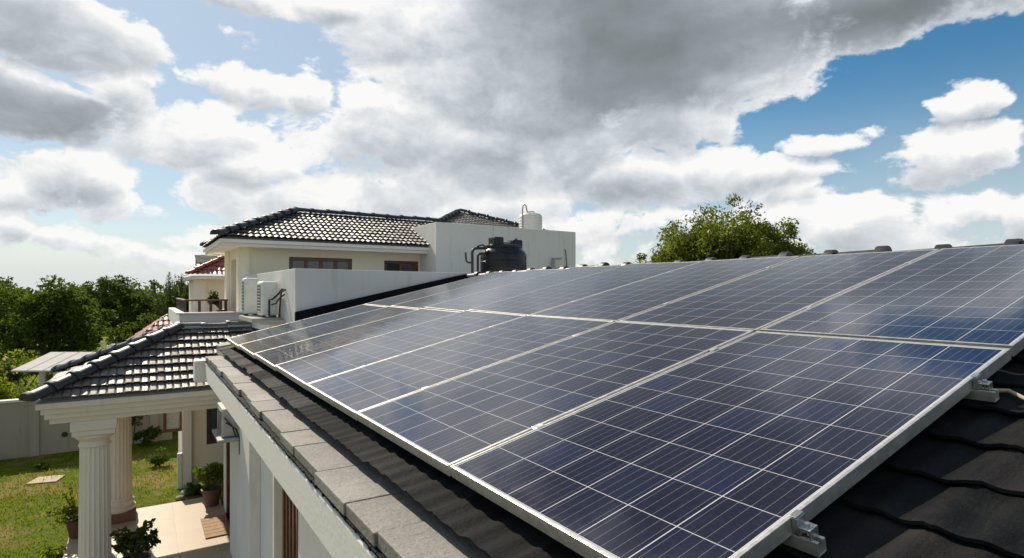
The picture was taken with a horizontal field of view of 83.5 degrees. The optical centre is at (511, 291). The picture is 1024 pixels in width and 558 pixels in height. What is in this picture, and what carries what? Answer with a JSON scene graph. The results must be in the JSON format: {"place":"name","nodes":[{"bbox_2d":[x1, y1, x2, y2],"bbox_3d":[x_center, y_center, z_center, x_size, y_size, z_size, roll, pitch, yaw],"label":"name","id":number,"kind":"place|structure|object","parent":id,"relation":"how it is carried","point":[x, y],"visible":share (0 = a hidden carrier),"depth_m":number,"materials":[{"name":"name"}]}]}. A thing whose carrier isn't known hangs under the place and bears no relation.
{"place":"outdoors","nodes":[
{"label":"outdoors","id":0,"kind":"place"},
{"bbox_2d":[0,293,229,557],"bbox_3d":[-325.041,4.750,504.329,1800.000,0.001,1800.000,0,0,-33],"label":"ground","id":1,"kind":"structure","parent":0,"point":[48,526],"depth_m":13.52,"materials":[{"name":"green plant"}]},
{"bbox_2d":[0,276,29,348],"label":"broadleaf tree","id":2,"kind":"object","parent":1,"relation":"on","point":[3,312],"visible":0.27,"depth_m":35.52,"materials":[{"name":"green plant"}]},
{"bbox_2d":[0,356,30,390],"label":"bush","id":3,"kind":"object","parent":1,"relation":"on","point":[15,377],"visible":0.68,"depth_m":19.79,"materials":[{"name":"green plant"}]},
{"bbox_2d":[0,376,34,399],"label":"bush","id":4,"kind":"object","parent":1,"relation":"on","point":[6,393],"visible":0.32,"depth_m":18.26,"materials":[{"name":"green plant"}]},
{"bbox_2d":[0,348,52,392],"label":"bush","id":5,"kind":"object","parent":1,"relation":"on","point":[24,360],"visible":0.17,"depth_m":22.79,"materials":[{"name":"green plant"}]},
{"bbox_2d":[21,375,46,393],"bbox_3d":[-15.477,3.792,19.311,2.037,1.959,1.560,0,0,-58],"label":"bush","id":6,"kind":"object","parent":1,"relation":"on","point":[35,382],"visible":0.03,"depth_m":19.19,"materials":[{"name":"green plant"}]},
{"bbox_2d":[33,462,49,469],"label":"shrub","id":7,"kind":"object","parent":1,"relation":"on","point":[43,465],"visible":1,"depth_m":15.20,"materials":[{"name":"green plant"}]},
{"bbox_2d":[25,475,65,484],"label":"paving slab","id":8,"kind":"structure","parent":1,"relation":"on","point":[48,479],"depth_m":14.36,"materials":[{"name":"stone"}]},
{"bbox_2d":[35,545,65,557],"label":"shrub","id":9,"kind":"object","parent":1,"relation":"on","point":[48,552],"visible":1,"depth_m":10.01,"materials":[{"name":"green plant"}]},
{"bbox_2d":[0,274,118,381],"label":"broadleaf tree","id":10,"kind":"object","parent":1,"relation":"on","point":[48,317],"visible":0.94,"depth_m":28.16,"materials":[{"name":"green plant"}]},
{"bbox_2d":[11,344,113,386],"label":"open shed","id":11,"kind":"structure","parent":1,"relation":"on","point":[42,365],"depth_m":18.80,"materials":[{"name":"metal"}]},
{"bbox_2d":[0,398,171,459],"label":"garden wall","id":12,"kind":"structure","parent":1,"relation":"on","point":[27,429],"depth_m":16.47,"materials":[{"name":"paint"}]},
{"bbox_2d":[131,415,147,444],"bbox_3d":[-11.648,3.939,17.741,0.691,1.624,0.246,0,0,-33],"label":"creeper","id":13,"kind":"object","parent":12,"relation":"attached to","point":[134,420],"visible":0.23,"depth_m":17.75,"materials":[{"name":"green plant"}]},
{"bbox_2d":[0,277,188,334],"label":"woods","id":14,"kind":"object","parent":1,"relation":"on","point":[27,289],"depth_m":109.25,"materials":[{"name":"green plant"}]},
{"bbox_2d":[77,274,155,339],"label":"broadleaf tree","id":15,"kind":"object","parent":1,"relation":"on","point":[104,293],"visible":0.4,"depth_m":40.19,"materials":[{"name":"green plant"}]},
{"bbox_2d":[100,312,159,348],"bbox_3d":[-17.892,2.894,27.951,3.972,3.754,3.255,0,0,-33],"label":"broadleaf tree","id":16,"kind":"object","parent":1,"relation":"on","point":[132,328],"visible":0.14,"depth_m":27.28,"materials":[{"name":"green plant"}]},
{"bbox_2d":[116,290,166,332],"bbox_3d":[-25.630,2.324,40.441,3.333,4.881,3.753,0,0,3],"label":"broadleaf tree","id":17,"kind":"object","parent":1,"relation":"on","point":[130,313],"visible":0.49,"depth_m":39.77,"materials":[{"name":"green plant"}]},
{"bbox_2d":[132,425,162,446],"bbox_3d":[-11.135,4.449,17.532,0.804,0.690,0.571,0,0,-9],"label":"shrub","id":18,"kind":"object","parent":1,"relation":"on","point":[152,432],"visible":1,"depth_m":17.49,"materials":[{"name":"green plant"}]},
{"bbox_2d":[127,314,171,339],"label":"red roof shed","id":19,"kind":"structure","parent":1,"relation":"on","point":[161,321],"depth_m":20.25,"materials":[{"name":"tile"}]},
{"bbox_2d":[150,279,158,295],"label":"slender palm","id":20,"kind":"object","parent":1,"relation":"on","point":[154,284],"visible":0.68,"depth_m":44.06,"materials":[{"name":"green plant"}]},
{"bbox_2d":[147,447,170,465],"bbox_3d":[-9.578,4.480,15.548,0.651,0.550,0.440,0,0,-3],"label":"shrub","id":21,"kind":"object","parent":1,"relation":"on","point":[157,459],"visible":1,"depth_m":15.51,"materials":[{"name":"green plant"}]},
{"bbox_2d":[136,271,184,318],"bbox_3d":[-22.367,1.731,37.868,3.613,6.038,3.289,0,0,31],"label":"feathery tree","id":22,"kind":"object","parent":1,"relation":"on","point":[168,290],"visible":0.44,"depth_m":37.55,"materials":[{"name":"green plant"}]},
{"bbox_2d":[165,284,188,311],"bbox_3d":[-20.550,2.103,36.656,3.267,5.325,3.594,0,0,-33],"label":"broadleaf tree","id":23,"kind":"object","parent":1,"relation":"on","point":[181,295],"visible":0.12,"depth_m":36.45,"materials":[{"name":"green plant"}]},
{"bbox_2d":[175,487,203,500],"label":"garden stones","id":24,"kind":"object","parent":1,"relation":"on","point":[181,497],"visible":0.41,"depth_m":13.06,"materials":[{"name":"grey stone"}]},
{"bbox_2d":[183,481,203,495],"bbox_3d":[-7.348,4.591,13.296,0.570,0.424,0.354,0,0,-6],"label":"shrub","id":25,"kind":"object","parent":1,"relation":"on","point":[193,490],"visible":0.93,"depth_m":13.29,"materials":[{"name":"green plant"}]},
{"bbox_2d":[163,308,252,488],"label":"garden wing","id":26,"kind":"structure","parent":1,"relation":"on","point":[199,445],"depth_m":14.02,"materials":[{"name":"white paint"}]},
{"bbox_2d":[176,298,227,311],"bbox_3d":[-8.242,0.406,15.133,0.940,0.423,3.630,0,0,-33],"label":"railing","id":27,"kind":"object","parent":26,"relation":"on","point":[180,304],"visible":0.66,"depth_m":13.72,"materials":[{"name":"brown wood"}]},
{"bbox_2d":[207,408,217,443],"bbox_3d":[-7.396,3.275,14.346,0.450,1.050,0.070,0,0,-33],"label":"window","id":28,"kind":"structure","parent":26,"relation":"in","point":[211,413],"depth_m":14.28,"materials":[{"name":"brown wood"}]},
{"bbox_2d":[207,290,223,311],"bbox_3d":[-7.264,0.294,14.054,0.311,0.649,0.424,0,0,32],"label":"potted plant","id":29,"kind":"object","parent":26,"relation":"on","point":[213,296],"visible":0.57,"depth_m":14.01,"materials":[{"name":"green plant"}]},
{"bbox_2d":[200,207,441,313],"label":"house","id":30,"kind":"structure","parent":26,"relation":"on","point":[288,238],"depth_m":13.87,"materials":[{"name":"beige paint"}]},
{"bbox_2d":[289,257,351,269],"bbox_3d":[-4.594,-0.540,13.773,1.480,0.520,0.070,0,0,-33],"label":"window","id":31,"kind":"structure","parent":30,"relation":"in","point":[294,262],"depth_m":13.73,"materials":[{"name":"brown wood"}]},
{"bbox_2d":[384,260,417,271],"bbox_3d":[-2.887,-0.540,14.872,0.940,0.520,0.070,0,0,-33],"label":"window","id":32,"kind":"structure","parent":30,"relation":"in","point":[388,265],"depth_m":14.85,"materials":[{"name":"brown wood"}]},
{"bbox_2d":[193,238,1023,557],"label":"house","id":33,"kind":"structure","parent":1,"relation":"on","point":[307,474],"depth_m":1.98,"materials":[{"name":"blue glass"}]},
{"bbox_2d":[212,402,239,454],"bbox_3d":[-4.708,2.240,9.431,0.324,0.720,0.944,0,0,-33],"label":"air conditioner","id":34,"kind":"object","parent":33,"relation":"attached to","point":[227,431],"visible":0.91,"depth_m":9.16,"materials":[{"name":"grey plastic"}]},
{"bbox_2d":[226,442,229,513],"bbox_3d":[-5.365,3.426,11.146,0.138,2.348,1.846,0,0,-33],"label":"entrance door","id":35,"kind":"structure","parent":33,"relation":"in","point":[227,444],"depth_m":11.82,"materials":[{"name":"brown wood"}]},
{"bbox_2d":[239,315,285,324],"bbox_3d":[-4.227,0.480,9.649,0.469,0.100,1.598,0,0,-33],"label":"concrete ledge","id":36,"kind":"object","parent":33,"relation":"attached to","point":[267,320],"visible":0.88,"depth_m":9.09,"materials":[{"name":"white concrete"}]},
{"bbox_2d":[241,278,258,315],"bbox_3d":[-4.627,0.100,10.123,0.250,0.660,0.310,0,0,-33],"label":"air conditioner","id":37,"kind":"object","parent":36,"relation":"on","point":[249,295],"visible":0.84,"depth_m":9.99,"materials":[{"name":"white metal"}]},
{"bbox_2d":[256,281,285,317],"bbox_3d":[-3.922,0.135,9.326,0.321,0.590,0.853,0,0,-33],"label":"air conditioner","id":38,"kind":"object","parent":36,"relation":"on","point":[267,293],"visible":1,"depth_m":9.30,"materials":[{"name":"white metal"}]},
{"bbox_2d":[282,488,297,557],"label":"slatted door","id":39,"kind":"structure","parent":33,"relation":"in","point":[289,510],"depth_m":7.15,"materials":[{"name":"brown wood"}]},
{"bbox_2d":[410,222,575,272],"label":"stair tower","id":40,"kind":"structure","parent":33,"relation":"on","point":[450,245],"depth_m":14.95,"materials":[{"name":"paint"}]},
{"bbox_2d":[519,204,541,229],"bbox_3d":[0.578,-2.087,18.099,0.764,1.270,0.744,0,0,-33],"label":"water tank","id":41,"kind":"object","parent":40,"relation":"on","point":[530,219],"visible":0.59,"depth_m":17.80,"materials":[{"name":"white plastic"}]},
{"bbox_2d":[465,237,526,272],"bbox_3d":[-0.264,-0.600,12.801,1.050,1.200,1.403,0,0,24],"label":"water tank","id":42,"kind":"object","parent":33,"relation":"on","point":[497,254],"visible":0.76,"depth_m":12.54,"materials":[{"name":"black plastic"}]},
{"bbox_2d":[360,365,826,557],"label":"mounting rail","id":43,"kind":"object","parent":33,"relation":"attached to","point":[805,536],"visible":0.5,"depth_m":1.26,"materials":[{"name":"metal"}]},
{"bbox_2d":[227,304,383,349],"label":"solar module","id":44,"kind":"object","parent":43,"relation":"attached to","point":[236,341],"visible":0.66,"depth_m":6.93,"materials":[{"name":"glass"}]},
{"bbox_2d":[239,306,418,358],"bbox_3d":[-1.925,0.402,6.111,1.714,0.042,0.972,-15,9,-32],"label":"solar module","id":45,"kind":"object","parent":43,"relation":"attached to","point":[251,348],"visible":0.71,"depth_m":6.08,"materials":[{"name":"glass"}]},
{"bbox_2d":[254,308,458,370],"bbox_3d":[-1.387,0.401,5.277,1.714,0.040,0.972,-15,9,-32],"label":"solar module","id":46,"kind":"object","parent":43,"relation":"attached to","point":[271,358],"visible":0.62,"depth_m":5.23,"materials":[{"name":"glass"}]},
{"bbox_2d":[275,310,525,389],"bbox_3d":[-0.850,0.398,4.442,1.714,0.042,0.972,-16,9,-32],"label":"solar module","id":47,"kind":"object","parent":43,"relation":"attached to","point":[303,371],"visible":0.77,"depth_m":4.34,"materials":[{"name":"glass"}]},
{"bbox_2d":[306,315,613,419],"bbox_3d":[-0.311,0.404,3.609,1.714,0.042,0.972,-16,9,-32],"label":"solar module","id":48,"kind":"object","parent":43,"relation":"attached to","point":[351,393],"visible":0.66,"depth_m":3.48,"materials":[{"name":"glass"}]},
{"bbox_2d":[356,321,753,475],"bbox_3d":[0.227,0.405,2.775,1.714,0.040,0.972,-16,8,-32],"label":"solar module","id":49,"kind":"object","parent":43,"relation":"attached to","point":[443,427],"visible":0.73,"depth_m":2.61,"materials":[{"name":"glass"}]},
{"bbox_2d":[450,331,1010,557],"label":"solar module","id":50,"kind":"object","parent":43,"relation":"attached to","point":[746,446],"visible":1,"depth_m":1.71,"materials":[{"name":"glass"}]},
{"bbox_2d":[490,326,998,401],"bbox_3d":[-0.384,0.324,4.746,0.129,0.129,7.041,0,0,-33],"label":"mounting rail","id":51,"kind":"object","parent":33,"relation":"attached to","point":[984,393],"visible":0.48,"depth_m":1.79,"materials":[{"name":"metal"}]},
{"bbox_2d":[993,388,1023,399],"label":"cable","id":52,"kind":"object","parent":33,"relation":"on","point":[1014,393],"visible":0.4,"depth_m":1.81,"materials":[{"name":"beige plastic"}]},
{"bbox_2d":[632,193,815,263],"bbox_3d":[9.804,0.195,25.478,7.482,9.122,6.393,0,0,-33],"label":"open crown tree","id":53,"kind":"object","parent":1,"relation":"on","point":[714,238],"visible":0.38,"depth_m":24.46,"materials":[{"name":"green plant"}]},
{"bbox_2d":[63,497,231,557],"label":"patio floor","id":54,"kind":"structure","parent":0,"point":[178,524],"depth_m":10.97,"materials":[{"name":"tile"}]},
{"bbox_2d":[42,487,78,538],"bbox_3d":[-8.283,4.134,10.667,0.723,0.933,0.631,0,0,-33],"label":"potted plant","id":55,"kind":"object","parent":54,"relation":"on","point":[71,510],"visible":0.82,"depth_m":10.60,"materials":[{"name":"green plant"}]},
{"bbox_2d":[110,518,160,557],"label":"potted plant","id":56,"kind":"object","parent":54,"relation":"on","point":[131,541],"visible":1,"depth_m":9.09,"materials":[{"name":"green plant"}]},
{"bbox_2d":[19,320,252,557],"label":"porch","id":57,"kind":"object","parent":54,"relation":"on","point":[98,399],"visible":0.87,"depth_m":9.59,"materials":[{"name":"tile"}]},
{"bbox_2d":[192,462,223,506],"bbox_3d":[-6.485,4.154,12.341,0.659,0.892,0.576,0,0,-42],"label":"potted plant","id":58,"kind":"object","parent":54,"relation":"on","point":[211,494],"visible":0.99,"depth_m":12.26,"materials":[{"name":"green plant"}]},
{"bbox_2d":[201,514,229,538],"bbox_3d":[-5.778,4.585,11.190,0.450,0.021,1.072,0,0,-33],"label":"doormat","id":59,"kind":"object","parent":54,"relation":"on","point":[216,526],"visible":0.87,"depth_m":11.14,"materials":[{"name":"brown wood"}]},
{"bbox_2d":[180,256,224,311],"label":"red roof house","id":60,"kind":"structure","parent":0,"point":[200,287],"depth_m":21.78,"materials":[{"name":"beige paint"}]},
{"bbox_2d":[195,255,217,266],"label":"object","id":61,"kind":"object","parent":60,"relation":"on","point":[200,259],"visible":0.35,"depth_m":22.81,"materials":[{"name":"white concrete"}]},
{"bbox_2d":[432,208,545,229],"bbox_3d":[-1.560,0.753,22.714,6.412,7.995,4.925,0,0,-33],"label":"roof","id":62,"kind":"structure","parent":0,"point":[457,216],"depth_m":21.90,"materials":[{"name":"grey tile"}]},
{"bbox_2d":[0,0,1023,292],"label":"sky","id":63,"kind":"structure","parent":0,"point":[132,132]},
{"bbox_3d":[0.273,0.142,5.170,0.129,0.129,7.041,0,0,-33],"label":"rail","id":64,"kind":"object","parent":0,"visible":0},
{"bbox_2d":[391,269,564,308],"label":"solar module","id":65,"kind":"object","parent":64,"relation":"attached to","point":[422,302],"visible":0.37,"depth_m":7.11,"materials":[{"name":"glass"}]},
{"bbox_2d":[469,261,700,315],"bbox_3d":[0.734,-0.042,5.463,2.116,0.040,0.972,-15,9,-32],"label":"solar module","id":66,"kind":"object","parent":64,"relation":"attached to","point":[537,301],"visible":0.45,"depth_m":5.36,"materials":[{"name":"glass"}]},
{"bbox_2d":[760,244,1023,356],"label":"solar module","id":67,"kind":"object","parent":64,"relation":"attached to","point":[971,296],"visible":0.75,"depth_m":2.74,"materials":[{"name":"glass"}]},
{"bbox_3d":[1.243,-0.126,5.795,0.129,0.129,7.041,0,0,-33],"label":"rail","id":68,"kind":"object","parent":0,"visible":0},
{"bbox_2d":[364,271,523,306],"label":"solar module","id":69,"kind":"object","parent":68,"relation":"attached to","point":[398,299],"visible":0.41,"depth_m":7.94,"materials":[{"name":"glass"}]},
{"bbox_2d":[425,265,623,311],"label":"solar module","id":70,"kind":"object","parent":68,"relation":"attached to","point":[465,303],"visible":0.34,"depth_m":6.25,"materials":[{"name":"glass"}]},
{"bbox_2d":[531,256,798,321],"bbox_3d":[1.271,-0.035,4.631,2.116,0.042,0.972,-16,9,-32],"label":"solar module","id":71,"kind":"object","parent":68,"relation":"attached to","point":[631,299],"visible":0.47,"depth_m":4.50,"materials":[{"name":"glass"}]},
{"bbox_2d":[620,249,938,331],"bbox_3d":[1.812,-0.032,3.795,2.116,0.040,0.972,-15,8,-32],"label":"solar module","id":72,"kind":"object","parent":68,"relation":"attached to","point":[757,301],"visible":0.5,"depth_m":3.65,"materials":[{"name":"glass"}]}
]}

